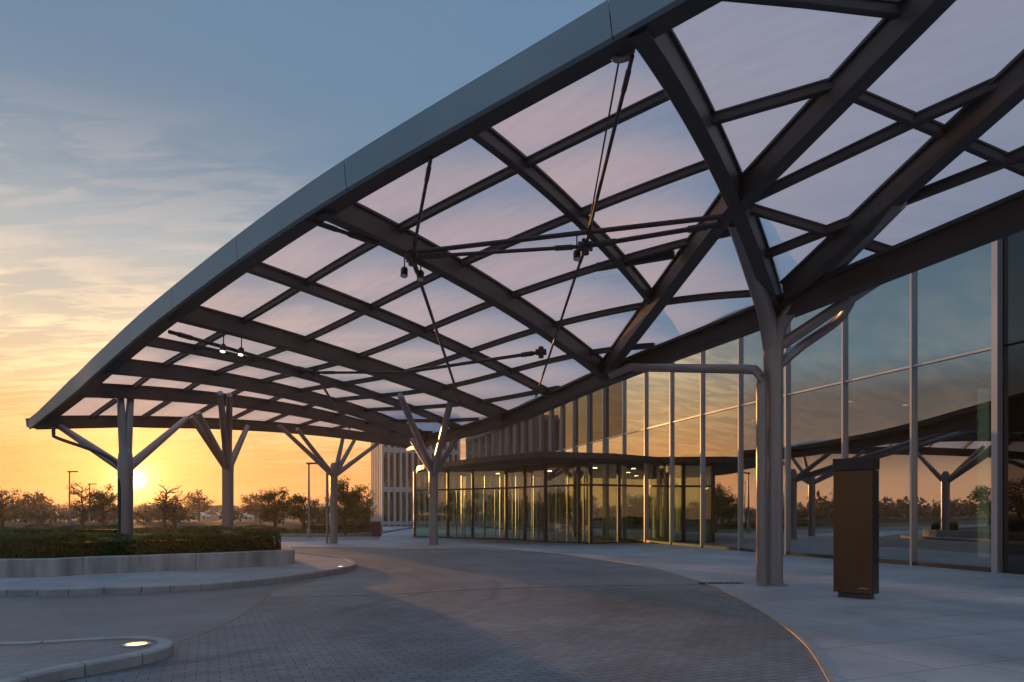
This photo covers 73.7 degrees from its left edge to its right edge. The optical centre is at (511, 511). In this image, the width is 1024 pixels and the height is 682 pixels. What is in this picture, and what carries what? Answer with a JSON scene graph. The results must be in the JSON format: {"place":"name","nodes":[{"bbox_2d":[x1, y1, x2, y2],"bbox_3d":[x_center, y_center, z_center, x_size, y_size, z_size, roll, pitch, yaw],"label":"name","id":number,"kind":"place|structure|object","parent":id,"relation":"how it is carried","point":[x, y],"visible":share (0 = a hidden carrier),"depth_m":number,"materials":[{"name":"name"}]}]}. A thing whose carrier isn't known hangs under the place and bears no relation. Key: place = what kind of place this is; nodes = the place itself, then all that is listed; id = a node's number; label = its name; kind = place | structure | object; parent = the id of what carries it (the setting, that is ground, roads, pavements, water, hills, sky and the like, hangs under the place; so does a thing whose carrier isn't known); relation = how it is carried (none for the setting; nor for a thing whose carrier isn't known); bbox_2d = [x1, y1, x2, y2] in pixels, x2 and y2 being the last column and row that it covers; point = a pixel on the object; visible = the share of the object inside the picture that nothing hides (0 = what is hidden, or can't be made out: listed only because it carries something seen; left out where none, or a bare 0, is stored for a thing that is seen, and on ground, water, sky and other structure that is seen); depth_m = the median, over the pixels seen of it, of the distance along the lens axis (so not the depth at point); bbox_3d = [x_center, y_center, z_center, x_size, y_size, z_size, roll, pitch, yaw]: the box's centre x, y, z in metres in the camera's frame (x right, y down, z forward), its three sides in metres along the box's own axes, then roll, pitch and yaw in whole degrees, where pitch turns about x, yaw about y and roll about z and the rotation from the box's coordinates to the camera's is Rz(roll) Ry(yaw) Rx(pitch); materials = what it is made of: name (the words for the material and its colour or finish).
{"place":"outdoors","nodes":[
{"label":"outdoors","id":0,"kind":"place"},
{"bbox_2d":[0,640,156,678],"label":"island","id":1,"kind":"structure","parent":0,"point":[16,659],"depth_m":7.20,"materials":[{"name":"grey concrete"}]},
{"bbox_2d":[122,642,150,647],"bbox_3d":[-4.206,1.486,7.647,0.290,0.016,0.290,0,0,0],"label":"ground light","id":2,"kind":"object","parent":1,"relation":"on","point":[134,644],"visible":1,"depth_m":7.62,"materials":[{"name":"glass"}]},
{"bbox_2d":[0,521,329,528],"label":"car park","id":3,"kind":"structure","parent":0,"point":[286,525],"depth_m":93.23,"materials":[{"name":"grey asphalt"}]},
{"bbox_2d":[8,489,54,522],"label":"tree","id":4,"kind":"object","parent":3,"relation":"on","point":[39,498],"visible":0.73,"depth_m":94.83,"materials":[{"name":"green plant"}]},
{"bbox_2d":[67,471,77,526],"bbox_3d":[-38.608,-0.985,60.000,0.850,5.170,0.260,0,0,0],"label":"street lamp","id":5,"kind":"object","parent":3,"relation":"on","point":[69,498],"visible":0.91,"depth_m":59.95,"materials":[{"name":"metal"}]},
{"bbox_2d":[66,481,101,524],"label":"tree","id":6,"kind":"object","parent":3,"relation":"on","point":[76,508],"visible":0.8,"depth_m":65.84,"materials":[{"name":"green plant"}]},
{"bbox_2d":[88,483,95,524],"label":"street lamp","id":7,"kind":"object","parent":3,"relation":"on","point":[89,522],"visible":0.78,"depth_m":71.94,"materials":[{"name":"metal"}]},
{"bbox_2d":[78,483,116,525],"bbox_3d":[-36.964,-0.497,61.740,4.134,4.221,3.386,0,0,15],"label":"tree","id":8,"kind":"object","parent":3,"relation":"on","point":[102,499],"visible":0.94,"depth_m":61.58,"materials":[{"name":"green plant"}]},
{"bbox_2d":[155,491,192,524],"bbox_3d":[-28.691,-0.074,57.870,2.900,3.375,2.441,0,0,-30],"label":"tree","id":9,"kind":"object","parent":3,"relation":"on","point":[180,504],"visible":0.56,"depth_m":57.83,"materials":[{"name":"green plant"}]},
{"bbox_2d":[241,492,268,521],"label":"tree","id":10,"kind":"object","parent":3,"relation":"on","point":[250,507],"visible":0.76,"depth_m":109.31,"materials":[{"name":"green plant"}]},
{"bbox_2d":[0,553,349,587],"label":"island","id":11,"kind":"structure","parent":0,"point":[303,563],"depth_m":15.69,"materials":[{"name":"concrete"}]},
{"bbox_2d":[0,545,294,577],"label":"planter","id":12,"kind":"object","parent":11,"relation":"on","point":[49,567],"visible":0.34,"depth_m":16.82,"materials":[{"name":"concrete"}]},
{"bbox_2d":[0,522,116,536],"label":"hedge","id":13,"kind":"object","parent":12,"relation":"on","point":[47,530],"visible":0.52,"depth_m":25.51,"materials":[{"name":"green plant"}]},
{"bbox_2d":[2,524,246,541],"bbox_3d":[-15.168,0.776,20.810,13.786,0.803,1.937,0,0,-10],"label":"hedge","id":14,"kind":"object","parent":12,"relation":"on","point":[212,527],"visible":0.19,"depth_m":21.15,"materials":[{"name":"green plant"}]},
{"bbox_2d":[0,527,281,558],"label":"hedge","id":15,"kind":"object","parent":12,"relation":"on","point":[48,545],"visible":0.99,"depth_m":17.19,"materials":[{"name":"green plant"}]},
{"bbox_2d":[173,525,221,534],"bbox_3d":[-12.951,0.863,28.504,2.182,0.631,0.880,0,0,-5],"label":"hedge","id":16,"kind":"object","parent":12,"relation":"on","point":[180,529],"visible":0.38,"depth_m":28.22,"materials":[{"name":"green plant"}]},
{"bbox_2d":[201,505,236,513],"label":"house","id":17,"kind":"structure","parent":0,"point":[219,510],"depth_m":236.91,"materials":[{"name":"white paint"}]},
{"bbox_2d":[12,514,465,536],"bbox_3d":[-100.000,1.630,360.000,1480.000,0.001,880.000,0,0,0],"label":"ground","id":18,"kind":"structure","parent":0,"point":[243,519],"depth_m":125.98,"materials":[{"name":"grey concrete"}]},
{"bbox_2d":[0,487,24,526],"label":"tree","id":19,"kind":"object","parent":18,"relation":"on","point":[6,504],"visible":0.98,"depth_m":55.16,"materials":[{"name":"green plant"}]},
{"bbox_2d":[136,505,177,511],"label":"house","id":20,"kind":"structure","parent":18,"relation":"on","point":[143,506],"depth_m":258.53,"materials":[{"name":"white paint"}]},
{"bbox_2d":[145,480,182,532],"bbox_3d":[-22.849,-0.279,44.965,1.943,3.768,2.188,0,0,21],"label":"tree","id":21,"kind":"object","parent":18,"relation":"on","point":[165,509],"visible":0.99,"depth_m":44.94,"materials":[{"name":"green plant"}]},
{"bbox_2d":[182,490,214,520],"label":"tree","id":22,"kind":"object","parent":18,"relation":"on","point":[203,502],"visible":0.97,"depth_m":119.82,"materials":[{"name":"green plant"}]},
{"bbox_2d":[188,512,210,518],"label":"parked car","id":23,"kind":"object","parent":18,"relation":"on","point":[203,515],"visible":0.63,"depth_m":149.15,"materials":[{"name":"white paint"}]},
{"bbox_2d":[206,512,220,517],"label":"parked car","id":24,"kind":"object","parent":18,"relation":"on","point":[214,514],"visible":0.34,"depth_m":164.18,"materials":[{"name":"silver metal"}]},
{"bbox_2d":[0,503,463,525],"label":"woodland","id":25,"kind":"object","parent":18,"relation":"on","point":[59,513],"visible":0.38,"depth_m":79.60,"materials":[{"name":"green plant"}]},
{"bbox_2d":[234,512,253,518],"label":"parked car","id":26,"kind":"object","parent":18,"relation":"on","point":[247,516],"visible":0.58,"depth_m":139.16,"materials":[{"name":"white paint"}]},
{"bbox_2d":[371,439,459,525],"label":"office building","id":27,"kind":"structure","parent":18,"relation":"on","point":[393,468],"depth_m":75.48,"materials":[{"name":"concrete"}]},
{"bbox_2d":[384,492,386,520],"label":"window","id":28,"kind":"structure","parent":27,"relation":"in","point":[385,493],"depth_m":74.42,"materials":[{"name":"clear glass"}]},
{"bbox_2d":[384,452,386,486],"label":"window","id":29,"kind":"structure","parent":27,"relation":"in","point":[385,453],"depth_m":74.42,"materials":[{"name":"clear glass"}]},
{"bbox_2d":[390,492,392,520],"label":"window","id":30,"kind":"structure","parent":27,"relation":"in","point":[391,493],"depth_m":74.71,"materials":[{"name":"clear glass"}]},
{"bbox_2d":[390,452,392,486],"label":"window","id":31,"kind":"structure","parent":27,"relation":"in","point":[391,453],"depth_m":74.71,"materials":[{"name":"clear glass"}]},
{"bbox_2d":[396,492,398,520],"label":"window","id":32,"kind":"structure","parent":27,"relation":"in","point":[397,493],"depth_m":74.99,"materials":[{"name":"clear glass"}]},
{"bbox_2d":[396,453,398,486],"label":"window","id":33,"kind":"structure","parent":27,"relation":"in","point":[397,454],"depth_m":74.99,"materials":[{"name":"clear glass"}]},
{"bbox_2d":[402,492,404,520],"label":"window","id":34,"kind":"structure","parent":27,"relation":"in","point":[403,493],"depth_m":75.28,"materials":[{"name":"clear glass"}]},
{"bbox_2d":[402,453,404,486],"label":"window","id":35,"kind":"structure","parent":27,"relation":"in","point":[403,454],"depth_m":75.28,"materials":[{"name":"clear glass"}]},
{"bbox_2d":[408,492,410,520],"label":"window","id":36,"kind":"structure","parent":27,"relation":"in","point":[409,493],"depth_m":75.56,"materials":[{"name":"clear glass"}]},
{"bbox_2d":[408,453,410,486],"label":"window","id":37,"kind":"structure","parent":27,"relation":"in","point":[409,454],"depth_m":75.56,"materials":[{"name":"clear glass"}]},
{"bbox_2d":[414,453,416,486],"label":"window","id":38,"kind":"structure","parent":27,"relation":"in","point":[415,454],"depth_m":75.85,"materials":[{"name":"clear glass"}]},
{"bbox_2d":[420,492,422,520],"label":"window","id":39,"kind":"structure","parent":27,"relation":"in","point":[421,493],"depth_m":76.15,"materials":[{"name":"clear glass"}]},
{"bbox_2d":[420,459,422,486],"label":"window","id":40,"kind":"structure","parent":27,"relation":"in","point":[421,475],"depth_m":76.15,"materials":[{"name":"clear glass"}]},
{"bbox_2d":[426,493,428,520],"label":"window","id":41,"kind":"structure","parent":27,"relation":"in","point":[427,494],"depth_m":76.43,"materials":[{"name":"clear glass"}]},
{"bbox_2d":[426,474,428,486],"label":"window","id":42,"kind":"structure","parent":27,"relation":"in","point":[427,476],"depth_m":76.43,"materials":[{"name":"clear glass"}]},
{"bbox_2d":[438,493,439,520],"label":"window","id":43,"kind":"structure","parent":27,"relation":"in","point":[438,493],"depth_m":77.00,"materials":[{"name":"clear glass"}]},
{"bbox_2d":[443,493,445,520],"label":"window","id":44,"kind":"structure","parent":27,"relation":"in","point":[444,494],"depth_m":77.28,"materials":[{"name":"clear glass"}]},
{"bbox_2d":[443,461,445,487],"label":"window","id":45,"kind":"structure","parent":27,"relation":"in","point":[444,478],"depth_m":77.28,"materials":[{"name":"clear glass"}]},
{"bbox_2d":[449,455,451,487],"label":"window","id":46,"kind":"structure","parent":27,"relation":"in","point":[450,456],"depth_m":77.58,"materials":[{"name":"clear glass"}]},
{"bbox_2d":[450,493,451,520],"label":"window","id":47,"kind":"structure","parent":27,"relation":"in","point":[450,493],"depth_m":77.61,"materials":[{"name":"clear glass"}]},
{"bbox_2d":[455,455,456,487],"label":"window","id":48,"kind":"structure","parent":27,"relation":"in","point":[455,455],"depth_m":77.86,"materials":[{"name":"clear glass"}]},
{"bbox_2d":[465,230,1023,574],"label":"glass building","id":49,"kind":"structure","parent":18,"relation":"on","point":[914,382],"depth_m":22.60,"materials":[{"name":"glass"}]},
{"bbox_2d":[0,0,608,509],"label":"sky","id":50,"kind":"structure","parent":0,"point":[139,138],"materials":[{"name":"blue"}]},
{"bbox_2d":[303,503,465,513],"bbox_3d":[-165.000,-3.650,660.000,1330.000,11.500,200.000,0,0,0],"label":"hills","id":51,"kind":"structure","parent":0,"point":[341,506],"depth_m":635.01,"materials":[{"name":"plant"}]},
{"bbox_2d":[62,584,827,681],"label":"paving","id":52,"kind":"structure","parent":0,"point":[669,633],"depth_m":8.42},
{"bbox_2d":[59,587,267,681],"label":"paving joint","id":53,"kind":"object","parent":52,"relation":"on","point":[216,627],"visible":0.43,"depth_m":9.85,"materials":[{"name":"grey concrete"}]},
{"bbox_2d":[271,548,698,596],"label":"paving","id":54,"kind":"structure","parent":0,"point":[389,571],"depth_m":17.70,"materials":[{"name":"grey concrete"}]},
{"bbox_2d":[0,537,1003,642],"bbox_3d":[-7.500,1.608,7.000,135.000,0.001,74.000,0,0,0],"label":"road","id":55,"kind":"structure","parent":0,"point":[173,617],"depth_m":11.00,"materials":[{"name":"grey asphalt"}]},
{"bbox_2d":[0,636,173,681],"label":"kerb","id":56,"kind":"structure","parent":55,"relation":"on","point":[162,648],"depth_m":6.91,"materials":[{"name":"concrete"}]},
{"bbox_2d":[0,551,355,596],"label":"kerb","id":57,"kind":"structure","parent":55,"relation":"on","point":[29,592],"depth_m":13.65,"materials":[{"name":"concrete"}]},
{"bbox_2d":[306,462,315,537],"bbox_3d":[-12.205,-0.710,41.967,0.850,4.620,0.260,0,0,0],"label":"street lamp","id":58,"kind":"object","parent":55,"relation":"on","point":[308,529],"visible":0.87,"depth_m":41.91,"materials":[{"name":"metal"}]},
{"bbox_2d":[312,547,835,681],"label":"pavement edge","id":59,"kind":"object","parent":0,"point":[823,667],"visible":0.43,"depth_m":10.37,"materials":[{"name":"grey concrete"}]},
{"bbox_2d":[280,526,1023,681],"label":"pavement","id":60,"kind":"structure","parent":0,"point":[908,623],"depth_m":11.74,"materials":[{"name":"grey concrete"}]},
{"bbox_2d":[371,521,381,535],"bbox_3d":[-8.772,1.097,44.138,0.680,0.945,0.680,0,0,-11],"label":"litter bin","id":61,"kind":"object","parent":60,"relation":"on","point":[375,529],"visible":1,"depth_m":43.82,"materials":[{"name":"black metal"}]},
{"bbox_2d":[25,0,1023,585],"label":"canopy","id":62,"kind":"object","parent":60,"relation":"on","point":[605,194],"visible":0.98,"depth_m":13.15,"materials":[{"name":"metal"}]},
{"bbox_2d":[413,451,657,543],"bbox_3d":[-0.006,-0.580,40.629,10.679,4.360,18.909,0,0,-17],"label":"entrance vestibule","id":63,"kind":"object","parent":60,"relation":"on","point":[544,465],"visible":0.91,"depth_m":37.13,"materials":[{"name":"glass"}]},
{"bbox_2d":[699,582,744,583],"bbox_3d":[4.667,1.589,15.238,1.006,0.019,0.285,0,0,-4],"label":"drain grate","id":64,"kind":"object","parent":60,"relation":"on","point":[721,583],"visible":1,"depth_m":15.18,"materials":[{"name":"black metal"}]},
{"bbox_2d":[833,457,879,599],"bbox_3d":[6.383,0.305,12.673,0.332,2.590,0.715,0,0,-42],"label":"totem sign","id":65,"kind":"object","parent":60,"relation":"on","point":[855,527],"visible":1,"depth_m":12.51,"materials":[{"name":"black metal"}]},
{"label":"lawn","id":66,"kind":"structure","parent":0,"visible":0},
{"bbox_2d":[26,522,285,533],"bbox_3d":[-25.251,1.209,48.836,17.722,0.974,1.483,0,0,-5],"label":"hedge","id":67,"kind":"object","parent":66,"relation":"on","point":[148,529],"visible":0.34,"depth_m":48.58,"materials":[{"name":"green plant"}]},
{"bbox_2d":[12,527,381,533],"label":"grass","id":68,"kind":"structure","parent":66,"relation":"on","point":[300,530],"depth_m":48.51,"materials":[{"name":"green plant"}]},
{"bbox_2d":[253,486,293,526],"bbox_3d":[-17.541,-0.154,50.187,2.888,3.528,2.881,0,0,-30],"label":"tree","id":69,"kind":"object","parent":66,"relation":"on","point":[277,505],"visible":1,"depth_m":49.62,"materials":[{"name":"green plant"}]},
{"bbox_2d":[133,526,419,535],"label":"kerb","id":70,"kind":"structure","parent":66,"relation":"on","point":[321,534],"depth_m":45.80,"materials":[{"name":"concrete"}]},
{"bbox_2d":[284,493,324,529],"bbox_3d":[-16.064,0.071,53.152,3.638,3.067,3.364,0,0,0],"label":"tree","id":71,"kind":"object","parent":66,"relation":"on","point":[298,511],"visible":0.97,"depth_m":52.60,"materials":[{"name":"green plant"}]},
{"bbox_2d":[305,519,370,531],"bbox_3d":[-13.035,1.098,53.716,2.483,1.201,8.769,0,0,17],"label":"hedge","id":72,"kind":"object","parent":66,"relation":"on","point":[357,524],"visible":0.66,"depth_m":52.14,"materials":[{"name":"green plant"}]},
{"bbox_2d":[323,475,369,534],"bbox_3d":[-11.114,-0.451,45.860,2.927,4.138,3.367,0,0,-25],"label":"tree","id":73,"kind":"object","parent":66,"relation":"on","point":[351,500],"visible":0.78,"depth_m":45.71,"materials":[{"name":"green plant"}]},
{"bbox_2d":[339,490,378,518],"bbox_3d":[-13.252,-0.271,58.129,3.605,3.765,3.971,0,0,-24],"label":"tree","id":74,"kind":"object","parent":66,"relation":"on","point":[368,506],"visible":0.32,"depth_m":57.65,"materials":[{"name":"green plant"}]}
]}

